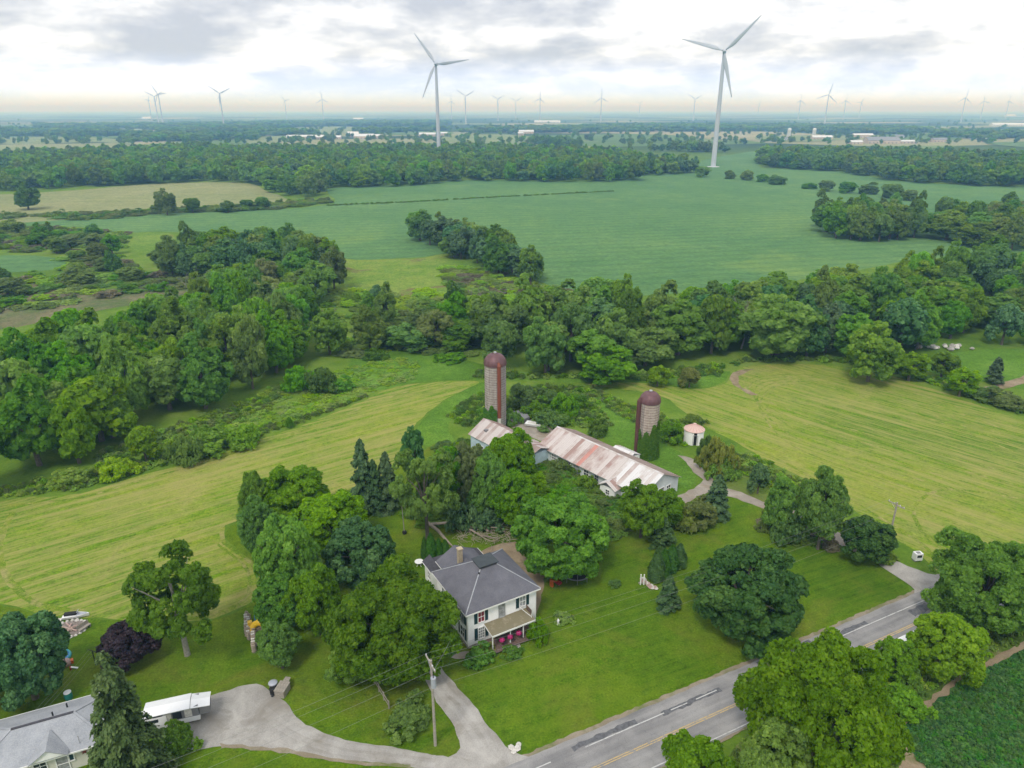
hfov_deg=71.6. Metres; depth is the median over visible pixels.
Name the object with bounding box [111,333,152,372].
woodland tree
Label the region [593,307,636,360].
woodland tree
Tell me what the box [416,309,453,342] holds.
deciduous tree
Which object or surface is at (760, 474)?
deciduous tree
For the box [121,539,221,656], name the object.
deciduous tree
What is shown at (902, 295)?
woodland tree
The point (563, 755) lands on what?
road
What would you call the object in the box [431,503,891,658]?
power line
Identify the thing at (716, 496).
spruce tree
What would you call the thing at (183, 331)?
woodland tree
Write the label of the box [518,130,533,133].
barn
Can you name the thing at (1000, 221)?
woodland tree
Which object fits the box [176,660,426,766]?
power line
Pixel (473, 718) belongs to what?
wheel track
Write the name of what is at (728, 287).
woodland tree
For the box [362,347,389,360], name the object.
shrub
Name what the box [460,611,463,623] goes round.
window
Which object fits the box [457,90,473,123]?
wind turbine
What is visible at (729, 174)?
deciduous tree
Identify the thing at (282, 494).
walnut tree
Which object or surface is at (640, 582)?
white post
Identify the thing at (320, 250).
woodland tree
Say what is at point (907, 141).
barn
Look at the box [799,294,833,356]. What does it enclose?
woodland tree
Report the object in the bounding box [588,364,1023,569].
hay field
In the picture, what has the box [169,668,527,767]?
driveway
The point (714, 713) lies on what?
yellow line
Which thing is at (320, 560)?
deciduous tree
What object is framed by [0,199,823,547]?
undergrowth
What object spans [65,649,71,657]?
paddling pool
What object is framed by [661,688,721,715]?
asphalt patch
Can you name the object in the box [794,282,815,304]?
woodland tree
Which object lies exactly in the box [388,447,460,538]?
walnut tree
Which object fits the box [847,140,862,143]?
barn
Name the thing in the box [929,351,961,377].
deciduous tree
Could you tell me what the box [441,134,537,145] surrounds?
field
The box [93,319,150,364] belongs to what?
woodland tree
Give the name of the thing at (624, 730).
white edge line
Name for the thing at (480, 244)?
woodland tree
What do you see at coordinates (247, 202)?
deciduous tree
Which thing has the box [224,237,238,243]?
woodland tree
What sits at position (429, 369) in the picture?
mown grass
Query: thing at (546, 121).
barn
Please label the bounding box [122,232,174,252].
weedy pasture
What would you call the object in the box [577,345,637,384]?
deciduous tree
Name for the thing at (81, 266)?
woodland tree
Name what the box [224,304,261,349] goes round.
woodland tree
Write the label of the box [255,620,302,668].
deciduous tree
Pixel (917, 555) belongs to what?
cabinet
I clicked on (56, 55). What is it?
sky
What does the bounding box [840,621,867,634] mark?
asphalt patch
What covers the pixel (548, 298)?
woodland tree
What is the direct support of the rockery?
on the lawn at (620, 658)
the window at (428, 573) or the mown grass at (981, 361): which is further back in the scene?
the mown grass at (981, 361)
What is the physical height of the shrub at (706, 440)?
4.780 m
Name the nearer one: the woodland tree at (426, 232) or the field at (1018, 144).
the woodland tree at (426, 232)
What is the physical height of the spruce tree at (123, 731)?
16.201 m
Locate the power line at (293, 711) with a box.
[155,653,426,766]
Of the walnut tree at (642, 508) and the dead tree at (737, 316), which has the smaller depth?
the walnut tree at (642, 508)
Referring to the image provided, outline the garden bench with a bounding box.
[76,620,90,631]
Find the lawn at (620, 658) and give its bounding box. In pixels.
[0,442,908,767]
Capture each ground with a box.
[0,111,1023,756]
[0,281,187,329]
[481,542,543,613]
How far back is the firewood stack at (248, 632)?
86.25 m
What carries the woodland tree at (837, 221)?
on the soybean field at (649, 234)
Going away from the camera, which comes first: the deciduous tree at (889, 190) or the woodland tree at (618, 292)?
the woodland tree at (618, 292)
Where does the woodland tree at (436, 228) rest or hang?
on the soybean field at (649, 234)
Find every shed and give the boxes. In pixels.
[597,477,620,496]
[614,445,639,457]
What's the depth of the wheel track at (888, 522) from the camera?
114.89 m
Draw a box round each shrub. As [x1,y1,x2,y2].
[44,466,97,488]
[93,456,141,482]
[149,719,203,758]
[162,434,210,467]
[172,424,246,458]
[222,422,261,449]
[280,364,319,392]
[285,417,294,427]
[303,367,338,393]
[323,375,356,392]
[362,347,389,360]
[382,688,430,744]
[444,501,480,532]
[462,640,495,669]
[474,507,504,533]
[479,641,495,653]
[499,644,525,660]
[506,382,543,407]
[506,408,523,426]
[519,395,552,417]
[526,616,548,647]
[531,408,569,432]
[535,390,559,407]
[547,392,579,416]
[550,457,570,471]
[554,610,575,625]
[566,387,588,409]
[568,464,580,476]
[570,475,598,492]
[587,418,607,437]
[608,579,621,588]
[659,420,683,444]
[671,505,702,534]
[679,413,709,424]
[685,494,717,532]
[696,434,711,455]
[704,455,742,481]
[754,519,771,533]
[767,512,809,545]
[880,550,899,565]
[884,682,900,698]
[887,681,938,724]
[888,662,923,691]
[961,383,1004,401]
[984,387,1023,411]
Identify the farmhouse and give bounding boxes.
[422,545,540,652]
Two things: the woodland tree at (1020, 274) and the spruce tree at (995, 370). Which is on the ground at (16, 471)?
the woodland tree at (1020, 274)
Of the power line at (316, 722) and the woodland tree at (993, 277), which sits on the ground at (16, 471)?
the woodland tree at (993, 277)
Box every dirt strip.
[220,743,410,767]
[899,641,1023,767]
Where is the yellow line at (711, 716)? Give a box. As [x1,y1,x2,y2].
[597,625,913,767]
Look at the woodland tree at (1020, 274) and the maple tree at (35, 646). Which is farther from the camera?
the woodland tree at (1020, 274)
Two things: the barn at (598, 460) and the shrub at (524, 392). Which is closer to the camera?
the barn at (598, 460)
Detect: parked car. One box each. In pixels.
[513,410,529,421]
[898,634,906,640]
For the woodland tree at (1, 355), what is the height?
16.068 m
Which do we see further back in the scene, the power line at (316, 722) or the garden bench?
the garden bench
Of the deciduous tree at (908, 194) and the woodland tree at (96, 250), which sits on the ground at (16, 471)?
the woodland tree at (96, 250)
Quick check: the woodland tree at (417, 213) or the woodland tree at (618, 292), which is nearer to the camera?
the woodland tree at (618, 292)
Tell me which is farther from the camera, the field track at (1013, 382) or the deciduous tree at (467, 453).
the field track at (1013, 382)
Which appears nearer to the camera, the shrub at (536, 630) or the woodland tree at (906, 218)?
the shrub at (536, 630)
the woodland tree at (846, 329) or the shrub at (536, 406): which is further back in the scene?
the woodland tree at (846, 329)
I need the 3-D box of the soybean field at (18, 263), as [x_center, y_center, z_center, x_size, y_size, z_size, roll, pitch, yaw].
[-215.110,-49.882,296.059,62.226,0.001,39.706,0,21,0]
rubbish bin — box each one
[268,679,277,687]
[269,686,275,696]
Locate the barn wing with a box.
[525,439,549,463]
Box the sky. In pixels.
[0,0,1023,110]
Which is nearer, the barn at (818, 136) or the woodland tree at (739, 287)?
the woodland tree at (739, 287)
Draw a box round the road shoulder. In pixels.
[523,590,998,767]
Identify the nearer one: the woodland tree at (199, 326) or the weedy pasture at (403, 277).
the woodland tree at (199, 326)
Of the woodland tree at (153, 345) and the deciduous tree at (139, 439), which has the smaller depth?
the deciduous tree at (139, 439)
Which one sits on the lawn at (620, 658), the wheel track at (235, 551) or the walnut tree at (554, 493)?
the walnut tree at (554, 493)
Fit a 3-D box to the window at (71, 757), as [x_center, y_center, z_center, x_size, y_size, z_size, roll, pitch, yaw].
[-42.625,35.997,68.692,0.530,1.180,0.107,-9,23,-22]
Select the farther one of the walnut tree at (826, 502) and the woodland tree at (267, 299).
the woodland tree at (267, 299)
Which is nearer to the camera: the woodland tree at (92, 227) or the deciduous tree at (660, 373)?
the deciduous tree at (660, 373)
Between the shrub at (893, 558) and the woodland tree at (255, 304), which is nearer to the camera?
the shrub at (893, 558)
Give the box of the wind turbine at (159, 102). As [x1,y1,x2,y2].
[151,85,164,121]
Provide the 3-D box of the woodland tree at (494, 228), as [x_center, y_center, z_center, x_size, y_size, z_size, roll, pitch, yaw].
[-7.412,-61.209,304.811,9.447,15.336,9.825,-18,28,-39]
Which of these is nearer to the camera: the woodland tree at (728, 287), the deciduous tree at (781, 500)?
the deciduous tree at (781, 500)
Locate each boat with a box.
[61,610,88,619]
[525,420,545,426]
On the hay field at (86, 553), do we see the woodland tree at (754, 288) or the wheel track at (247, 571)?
the wheel track at (247, 571)
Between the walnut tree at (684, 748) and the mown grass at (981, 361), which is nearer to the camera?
the walnut tree at (684, 748)
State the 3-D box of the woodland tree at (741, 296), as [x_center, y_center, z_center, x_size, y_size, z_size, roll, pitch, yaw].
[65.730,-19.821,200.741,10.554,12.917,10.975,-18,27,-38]
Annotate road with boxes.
[504,586,1003,767]
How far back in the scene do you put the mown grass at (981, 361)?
181.65 m
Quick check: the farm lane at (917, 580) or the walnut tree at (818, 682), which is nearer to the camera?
the walnut tree at (818, 682)
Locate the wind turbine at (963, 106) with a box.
[960,90,970,121]
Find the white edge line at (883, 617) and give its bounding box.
[843,600,923,635]
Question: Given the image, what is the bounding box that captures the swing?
[401,506,406,534]
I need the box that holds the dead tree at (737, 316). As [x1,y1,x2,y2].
[732,295,753,348]
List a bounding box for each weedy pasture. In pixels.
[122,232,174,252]
[327,253,506,301]
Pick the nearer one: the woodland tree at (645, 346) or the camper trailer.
the camper trailer
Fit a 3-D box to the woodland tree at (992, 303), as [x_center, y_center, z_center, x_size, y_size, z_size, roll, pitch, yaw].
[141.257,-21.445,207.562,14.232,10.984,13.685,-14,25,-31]
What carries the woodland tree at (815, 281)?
on the ground at (16, 471)
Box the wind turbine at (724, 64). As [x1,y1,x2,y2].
[682,15,761,166]
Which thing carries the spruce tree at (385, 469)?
on the lawn at (620, 658)
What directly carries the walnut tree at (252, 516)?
on the lawn at (620, 658)
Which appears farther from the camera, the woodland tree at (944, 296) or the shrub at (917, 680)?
the woodland tree at (944, 296)
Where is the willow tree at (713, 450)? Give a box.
[693,435,740,475]
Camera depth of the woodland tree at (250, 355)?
158.81 m
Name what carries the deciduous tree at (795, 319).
on the ground at (16, 471)
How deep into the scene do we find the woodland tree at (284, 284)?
205.72 m
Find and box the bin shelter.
[274,677,290,698]
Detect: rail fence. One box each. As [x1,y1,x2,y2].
[373,679,389,708]
[428,515,515,547]
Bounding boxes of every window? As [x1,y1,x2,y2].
[32,762,48,767]
[67,754,75,761]
[427,570,430,580]
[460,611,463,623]
[460,623,464,638]
[477,611,484,623]
[478,626,484,639]
[519,595,525,607]
[583,469,588,475]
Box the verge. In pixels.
[728,614,1023,761]
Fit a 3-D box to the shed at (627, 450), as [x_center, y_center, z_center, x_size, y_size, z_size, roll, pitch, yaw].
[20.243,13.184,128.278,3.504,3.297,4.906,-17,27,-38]
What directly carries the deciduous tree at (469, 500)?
on the lawn at (620, 658)
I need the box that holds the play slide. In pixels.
[247,620,260,635]
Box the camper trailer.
[143,691,210,724]
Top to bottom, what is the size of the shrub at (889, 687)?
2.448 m
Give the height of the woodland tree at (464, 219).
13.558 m
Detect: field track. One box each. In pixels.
[730,369,756,394]
[986,375,1023,388]
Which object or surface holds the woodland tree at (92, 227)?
on the ground at (16, 471)
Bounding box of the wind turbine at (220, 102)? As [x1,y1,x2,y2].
[207,85,228,122]
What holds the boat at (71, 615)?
on the lawn at (620, 658)
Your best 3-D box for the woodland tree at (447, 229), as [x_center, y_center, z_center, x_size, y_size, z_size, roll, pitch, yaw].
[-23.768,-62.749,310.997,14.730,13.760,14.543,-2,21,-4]
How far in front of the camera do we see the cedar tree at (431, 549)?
100.61 m
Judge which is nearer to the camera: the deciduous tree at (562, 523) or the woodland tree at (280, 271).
the deciduous tree at (562, 523)
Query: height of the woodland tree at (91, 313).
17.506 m
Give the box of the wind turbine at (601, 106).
[596,98,607,121]
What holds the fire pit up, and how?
on the lawn at (620, 658)
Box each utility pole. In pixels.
[425,654,436,746]
[888,499,904,524]
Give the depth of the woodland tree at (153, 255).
293.09 m
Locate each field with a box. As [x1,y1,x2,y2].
[0,136,311,145]
[0,182,286,222]
[0,255,64,271]
[0,381,478,620]
[8,151,1023,295]
[134,130,165,143]
[175,140,246,145]
[295,127,364,132]
[363,131,453,134]
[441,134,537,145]
[545,134,689,141]
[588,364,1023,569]
[614,131,823,139]
[754,135,846,141]
[841,120,871,120]
[886,133,961,139]
[904,649,1023,767]
[951,122,1013,123]
[987,142,1023,146]
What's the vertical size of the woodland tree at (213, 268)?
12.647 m
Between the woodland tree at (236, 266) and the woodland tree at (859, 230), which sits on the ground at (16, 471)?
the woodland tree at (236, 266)
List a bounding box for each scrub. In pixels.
[0,228,169,306]
[2,226,557,357]
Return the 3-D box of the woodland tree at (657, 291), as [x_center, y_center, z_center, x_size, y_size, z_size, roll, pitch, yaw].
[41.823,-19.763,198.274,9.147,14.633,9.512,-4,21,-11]
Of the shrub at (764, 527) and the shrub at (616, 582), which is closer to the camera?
the shrub at (616, 582)
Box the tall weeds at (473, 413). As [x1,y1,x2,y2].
[0,190,1023,767]
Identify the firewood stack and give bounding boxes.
[243,611,247,635]
[246,613,250,640]
[250,628,255,652]
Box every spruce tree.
[87,650,180,767]
[350,438,379,512]
[366,459,387,517]
[377,450,398,516]
[647,517,676,550]
[655,575,682,615]
[702,474,731,523]
[984,357,1004,384]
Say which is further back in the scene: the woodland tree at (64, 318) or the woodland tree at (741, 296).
the woodland tree at (741, 296)
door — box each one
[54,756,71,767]
[498,603,504,617]
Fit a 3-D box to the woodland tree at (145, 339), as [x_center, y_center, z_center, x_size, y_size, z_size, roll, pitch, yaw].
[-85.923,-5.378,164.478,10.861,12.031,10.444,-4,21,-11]
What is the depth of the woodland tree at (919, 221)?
351.39 m
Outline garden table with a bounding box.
[415,559,422,565]
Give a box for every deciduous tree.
[13,181,40,209]
[28,223,47,231]
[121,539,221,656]
[124,425,162,461]
[150,205,158,212]
[153,188,176,214]
[182,198,199,212]
[219,200,234,211]
[237,470,268,512]
[239,199,254,206]
[254,197,270,206]
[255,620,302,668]
[257,283,278,299]
[272,542,322,592]
[369,284,385,306]
[399,425,424,460]
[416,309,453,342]
[435,446,465,507]
[453,440,485,503]
[465,481,489,511]
[469,448,505,513]
[487,467,536,527]
[510,491,609,580]
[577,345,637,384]
[590,502,608,524]
[646,364,671,385]
[660,488,684,524]
[677,366,700,387]
[695,166,711,177]
[724,170,735,178]
[736,293,826,357]
[739,169,753,180]
[746,463,770,493]
[756,174,768,181]
[762,476,801,525]
[767,174,787,184]
[793,478,807,502]
[801,182,817,188]
[818,180,835,191]
[838,181,858,193]
[858,182,879,193]
[880,184,903,196]
[897,351,932,380]
[900,189,917,199]
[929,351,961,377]
[944,367,982,396]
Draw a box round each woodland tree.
[0,267,11,277]
[0,277,28,296]
[0,326,58,374]
[0,342,28,360]
[0,350,5,360]
[0,357,42,401]
[0,373,61,466]
[14,326,60,341]
[18,316,59,344]
[25,232,48,244]
[29,380,65,416]
[41,235,68,253]
[43,340,97,381]
[47,396,100,463]
[50,308,93,333]
[50,347,93,363]
[53,375,137,441]
[57,323,107,369]
[58,365,95,395]
[59,234,82,245]
[60,266,95,284]
[65,250,85,257]
[65,262,88,275]
[74,307,108,333]
[75,231,97,238]
[79,232,105,245]
[83,223,103,233]
[85,242,108,260]
[93,257,123,269]
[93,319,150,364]
[93,372,137,438]
[96,333,150,411]
[100,233,120,252]
[101,315,121,335]
[102,250,122,270]
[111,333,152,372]
[112,311,146,335]
[113,304,150,337]
[115,267,146,279]
[115,330,158,352]
[120,293,164,323]
[127,298,160,321]
[136,335,163,350]
[139,354,185,410]
[146,250,158,263]
[147,295,194,349]
[151,336,189,399]
[154,235,179,276]
[163,286,178,301]
[166,304,192,336]
[173,242,196,275]
[174,245,205,273]
[175,332,234,408]
[176,220,196,243]
[176,325,213,358]
[178,295,184,302]
[180,292,223,310]
[184,241,197,246]
[185,271,214,294]
[185,297,214,313]
[190,251,224,273]
[190,317,220,371]
[191,231,206,240]
[191,293,218,329]
[195,232,220,246]
[200,311,239,368]
[202,234,221,251]
[202,267,223,278]
[202,312,228,367]
[203,238,238,268]
[205,264,245,280]
[208,226,238,238]
[209,269,253,289]
[209,272,239,314]
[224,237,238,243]
[224,271,251,301]
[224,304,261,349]
[225,262,246,270]
[226,313,268,388]
[227,239,255,266]
[231,301,269,314]
[232,229,252,241]
[238,263,265,278]
[243,234,267,243]
[243,296,270,325]
[246,242,280,260]
[247,250,281,263]
[247,281,271,298]
[248,270,266,293]
[249,275,279,283]
[252,226,273,236]
[253,258,278,278]
[255,309,294,372]
[260,229,281,255]
[264,295,272,303]
[265,231,281,240]
[269,293,310,329]
[270,287,301,311]
[270,291,305,340]
[271,309,311,359]
[275,264,288,279]
[275,282,293,289]
[277,222,294,237]
[278,268,311,284]
[279,235,299,261]
[279,270,300,279]
[280,247,318,271]
[281,236,316,260]
[286,230,304,238]
[287,284,320,321]
[296,239,318,260]
[297,260,328,299]
[297,262,336,289]
[298,233,313,240]
[312,236,328,246]
[317,237,339,251]
[317,247,324,260]
[319,245,346,288]
[349,304,386,348]
[359,290,385,323]
[383,322,391,344]
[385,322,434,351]
[405,209,431,240]
[407,211,428,227]
[407,307,431,326]
[419,219,438,244]
[429,215,454,241]
[434,211,445,235]
[435,291,469,328]
[438,229,466,256]
[438,319,482,350]
[441,224,471,255]
[442,222,465,230]
[443,279,468,315]
[447,225,474,258]
[458,217,475,224]
[465,293,508,318]
[466,224,488,243]
[468,228,484,262]
[468,291,528,344]
[476,238,495,261]
[481,233,512,272]
[481,319,521,362]
[485,223,503,238]
[494,229,516,244]
[501,243,519,272]
[507,248,542,276]
[510,272,551,326]
[517,244,544,281]
[522,316,565,372]
[531,281,556,321]
[533,321,569,370]
[547,278,575,310]
[550,301,591,361]
[555,305,577,352]
[564,285,595,318]
[566,328,618,364]
[574,276,613,303]
[584,286,610,328]
[585,297,615,327]
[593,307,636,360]
[611,272,642,313]
[621,288,646,329]
[623,326,679,365]
[642,279,677,335]
[648,287,669,304]
[649,299,715,355]
[677,286,706,299]
[688,280,735,315]
[689,294,709,305]
[699,294,735,353]
[704,301,747,348]
[723,279,738,294]
[732,290,753,313]
[733,279,767,294]
[734,281,773,337]
[756,308,786,355]
[759,271,798,302]
[759,285,789,303]
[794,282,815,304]
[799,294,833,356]
[805,268,829,294]
[809,272,856,286]
[810,201,844,231]
[810,264,839,307]
[821,302,842,352]
[822,202,849,237]
[828,273,874,311]
[829,263,870,281]
[830,275,849,287]
[833,290,870,317]
[833,312,877,358]
[834,300,858,322]
[846,204,879,240]
[846,205,863,239]
[851,196,867,210]
[856,193,869,208]
[861,266,905,320]
[867,206,883,233]
[867,213,894,241]
[873,282,916,296]
[875,292,909,318]
[878,271,913,286]
[880,297,931,344]
[883,206,895,236]
[883,318,925,345]
[887,206,913,239]
[888,217,906,238]
[893,250,915,273]
[896,259,939,287]
[905,275,929,289]
[906,198,928,237]
[907,251,934,278]
[910,289,943,348]
[914,285,960,307]
[917,285,938,308]
[919,280,971,296]
[924,209,968,239]
[931,245,944,267]
[935,265,974,280]
[935,276,984,294]
[939,299,972,338]
[941,261,966,276]
[942,240,974,274]
[951,221,1000,245]
[952,287,988,332]
[967,212,1001,229]
[968,234,1009,270]
[968,250,995,281]
[971,254,1012,296]
[975,292,1023,323]
[983,303,1023,344]
[984,243,1017,268]
[985,258,1011,292]
[985,268,1021,295]
[992,213,1010,241]
[992,274,1023,296]
[1000,213,1023,249]
[1003,286,1023,315]
[1006,265,1021,272]
[1015,269,1023,285]
[1016,252,1023,266]
[1019,327,1023,336]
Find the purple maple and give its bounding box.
[95,619,162,671]
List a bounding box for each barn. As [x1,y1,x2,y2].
[315,135,341,138]
[354,134,374,138]
[419,132,435,135]
[468,418,517,448]
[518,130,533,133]
[534,120,559,122]
[540,426,679,495]
[810,135,832,138]
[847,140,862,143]
[852,133,873,137]
[863,137,900,143]
[900,140,918,142]
[929,138,946,141]
[989,123,1023,125]
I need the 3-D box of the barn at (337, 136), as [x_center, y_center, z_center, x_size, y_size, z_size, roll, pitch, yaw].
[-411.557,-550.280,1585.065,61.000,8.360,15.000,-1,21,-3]
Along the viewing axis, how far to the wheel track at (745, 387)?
149.51 m
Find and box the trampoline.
[567,574,588,582]
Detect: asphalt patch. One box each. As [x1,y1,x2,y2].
[571,719,637,751]
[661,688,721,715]
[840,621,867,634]
[908,603,929,615]
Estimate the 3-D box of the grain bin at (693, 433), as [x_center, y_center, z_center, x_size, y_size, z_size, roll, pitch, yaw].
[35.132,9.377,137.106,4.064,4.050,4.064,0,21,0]
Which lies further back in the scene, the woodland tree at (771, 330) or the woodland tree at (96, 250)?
the woodland tree at (96, 250)
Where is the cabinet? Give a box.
[912,551,923,561]
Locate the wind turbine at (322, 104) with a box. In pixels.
[316,90,328,118]
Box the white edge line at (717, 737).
[652,604,1001,767]
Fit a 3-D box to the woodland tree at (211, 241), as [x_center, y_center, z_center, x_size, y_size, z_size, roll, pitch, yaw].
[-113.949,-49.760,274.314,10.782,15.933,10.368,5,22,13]
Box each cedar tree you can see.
[420,536,426,559]
[425,532,437,557]
[435,538,442,555]
[442,539,449,553]
[647,551,665,583]
[653,545,662,555]
[661,548,671,578]
[668,544,679,573]
[676,543,687,570]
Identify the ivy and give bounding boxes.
[483,405,496,421]
[637,420,660,461]
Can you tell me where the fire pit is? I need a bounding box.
[62,618,87,638]
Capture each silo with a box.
[484,351,506,425]
[634,390,660,451]
[787,128,791,136]
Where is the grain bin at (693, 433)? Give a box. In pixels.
[683,423,704,445]
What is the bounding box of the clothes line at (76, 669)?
[41,649,95,706]
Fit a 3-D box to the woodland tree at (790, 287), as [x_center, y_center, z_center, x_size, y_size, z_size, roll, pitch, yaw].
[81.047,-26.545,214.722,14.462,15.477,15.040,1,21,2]
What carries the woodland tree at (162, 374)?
on the ground at (16, 471)
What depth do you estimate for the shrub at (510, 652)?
83.34 m
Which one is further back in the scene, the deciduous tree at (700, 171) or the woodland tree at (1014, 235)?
the deciduous tree at (700, 171)
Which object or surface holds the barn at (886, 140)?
on the ground at (16, 471)
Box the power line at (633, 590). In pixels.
[433,504,876,651]
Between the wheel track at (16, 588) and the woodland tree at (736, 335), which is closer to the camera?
the wheel track at (16, 588)
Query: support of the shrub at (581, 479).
on the ground at (16, 471)
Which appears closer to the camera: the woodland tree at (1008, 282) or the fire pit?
the fire pit
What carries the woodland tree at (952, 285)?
on the ground at (16, 471)
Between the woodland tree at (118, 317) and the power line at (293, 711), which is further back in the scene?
the woodland tree at (118, 317)
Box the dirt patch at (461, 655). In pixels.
[452,651,470,658]
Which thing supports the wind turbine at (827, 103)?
on the ground at (16, 471)
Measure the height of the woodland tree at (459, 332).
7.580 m
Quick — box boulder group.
[508,742,520,753]
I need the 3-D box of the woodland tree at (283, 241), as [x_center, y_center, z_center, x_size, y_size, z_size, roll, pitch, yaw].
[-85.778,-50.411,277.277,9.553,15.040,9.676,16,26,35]
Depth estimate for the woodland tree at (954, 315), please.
195.62 m
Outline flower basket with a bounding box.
[499,634,504,642]
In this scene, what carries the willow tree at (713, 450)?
on the ground at (16, 471)
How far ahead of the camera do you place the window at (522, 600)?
86.76 m
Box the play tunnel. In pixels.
[63,658,73,667]
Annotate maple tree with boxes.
[0,609,70,711]
[320,515,395,590]
[683,542,809,658]
[840,514,898,563]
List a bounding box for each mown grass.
[345,349,729,389]
[417,382,484,446]
[585,390,696,491]
[927,348,1023,389]
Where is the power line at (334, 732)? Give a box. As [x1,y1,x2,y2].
[257,688,429,766]
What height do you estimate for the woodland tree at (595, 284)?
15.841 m
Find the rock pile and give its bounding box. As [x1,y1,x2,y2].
[914,343,974,350]
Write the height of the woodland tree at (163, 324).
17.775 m
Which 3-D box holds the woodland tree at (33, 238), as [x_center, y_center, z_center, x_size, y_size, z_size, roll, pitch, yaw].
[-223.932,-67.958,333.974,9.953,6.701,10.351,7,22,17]
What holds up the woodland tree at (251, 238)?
on the ground at (16, 471)
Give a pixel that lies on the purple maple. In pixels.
(122, 640)
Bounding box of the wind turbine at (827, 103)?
[816,84,836,123]
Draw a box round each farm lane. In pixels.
[678,455,764,508]
[793,511,874,560]
[878,561,939,592]
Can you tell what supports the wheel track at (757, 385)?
on the hay field at (729, 410)
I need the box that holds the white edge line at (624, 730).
[585,713,663,746]
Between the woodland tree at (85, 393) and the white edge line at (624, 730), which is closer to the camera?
the white edge line at (624, 730)
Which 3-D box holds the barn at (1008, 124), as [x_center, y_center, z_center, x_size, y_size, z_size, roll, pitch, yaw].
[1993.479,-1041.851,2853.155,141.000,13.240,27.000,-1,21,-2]
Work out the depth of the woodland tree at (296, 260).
250.68 m
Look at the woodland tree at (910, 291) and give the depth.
214.57 m
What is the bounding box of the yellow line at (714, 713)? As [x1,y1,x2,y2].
[592,624,911,767]
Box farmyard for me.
[510,418,553,440]
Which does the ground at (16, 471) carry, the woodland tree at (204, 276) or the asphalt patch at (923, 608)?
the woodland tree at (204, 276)
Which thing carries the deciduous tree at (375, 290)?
on the ground at (16, 471)
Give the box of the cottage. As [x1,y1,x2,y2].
[0,692,103,767]
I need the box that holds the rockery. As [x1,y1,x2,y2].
[639,577,657,589]
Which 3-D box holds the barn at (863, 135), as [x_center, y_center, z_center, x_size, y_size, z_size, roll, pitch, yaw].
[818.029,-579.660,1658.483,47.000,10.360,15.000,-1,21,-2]
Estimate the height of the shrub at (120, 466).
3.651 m
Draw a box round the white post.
[638,574,645,584]
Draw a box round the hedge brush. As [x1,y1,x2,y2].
[1,197,609,497]
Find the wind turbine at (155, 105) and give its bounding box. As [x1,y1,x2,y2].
[144,91,160,121]
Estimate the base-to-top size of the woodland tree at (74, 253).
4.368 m
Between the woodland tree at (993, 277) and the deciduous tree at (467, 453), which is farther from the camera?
the woodland tree at (993, 277)
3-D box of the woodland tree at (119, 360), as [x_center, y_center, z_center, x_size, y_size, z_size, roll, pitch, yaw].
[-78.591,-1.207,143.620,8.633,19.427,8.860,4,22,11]
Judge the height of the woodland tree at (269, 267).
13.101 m
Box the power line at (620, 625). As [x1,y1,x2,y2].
[437,536,859,685]
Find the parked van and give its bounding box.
[141,711,167,728]
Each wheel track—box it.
[0,511,84,611]
[5,385,469,506]
[186,540,251,619]
[188,527,259,619]
[264,707,435,758]
[429,679,483,747]
[438,673,492,743]
[736,441,932,554]
[743,374,1023,476]
[749,376,1017,485]
[753,379,1016,494]
[756,381,1017,503]
[758,384,1016,512]
[912,489,1023,549]
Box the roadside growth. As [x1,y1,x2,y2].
[4,355,1019,765]
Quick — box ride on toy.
[550,579,561,586]
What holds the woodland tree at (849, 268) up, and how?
on the ground at (16, 471)
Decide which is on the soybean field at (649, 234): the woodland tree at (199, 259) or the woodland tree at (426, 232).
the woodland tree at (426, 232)
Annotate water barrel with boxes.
[63,689,72,700]
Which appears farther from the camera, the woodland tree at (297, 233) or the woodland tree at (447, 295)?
the woodland tree at (297, 233)
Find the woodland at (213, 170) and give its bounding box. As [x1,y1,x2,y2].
[0,140,679,192]
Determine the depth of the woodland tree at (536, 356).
167.36 m
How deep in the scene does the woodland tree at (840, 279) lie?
211.82 m
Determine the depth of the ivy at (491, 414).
140.97 m
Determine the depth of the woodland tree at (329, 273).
241.80 m
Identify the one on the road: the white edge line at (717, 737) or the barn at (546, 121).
the white edge line at (717, 737)
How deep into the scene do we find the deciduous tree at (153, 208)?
437.58 m
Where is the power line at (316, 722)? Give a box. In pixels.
[209,672,427,767]
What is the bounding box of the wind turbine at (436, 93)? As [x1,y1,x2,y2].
[414,33,468,147]
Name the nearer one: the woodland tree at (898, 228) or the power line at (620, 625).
the power line at (620, 625)
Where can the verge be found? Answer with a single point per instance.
(941, 685)
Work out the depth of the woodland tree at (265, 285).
203.65 m
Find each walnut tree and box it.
[236,494,274,552]
[251,512,319,601]
[252,568,298,628]
[258,464,330,522]
[279,562,340,636]
[286,488,367,556]
[308,308,348,354]
[320,553,462,686]
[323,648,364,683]
[372,281,396,322]
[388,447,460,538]
[475,445,507,467]
[490,426,535,474]
[524,470,551,496]
[543,488,562,498]
[616,478,667,537]
[661,728,736,767]
[732,626,914,767]
[738,715,814,767]
[798,465,853,549]
[829,729,900,767]
[846,320,904,381]
[874,635,920,681]
[905,611,990,687]
[920,525,1023,633]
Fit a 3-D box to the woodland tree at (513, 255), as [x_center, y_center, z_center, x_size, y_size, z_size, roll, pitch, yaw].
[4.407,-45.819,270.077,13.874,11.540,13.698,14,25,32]
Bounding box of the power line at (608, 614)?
[436,508,900,668]
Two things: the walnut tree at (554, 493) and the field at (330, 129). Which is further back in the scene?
the field at (330, 129)
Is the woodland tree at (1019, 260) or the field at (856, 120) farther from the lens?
the field at (856, 120)

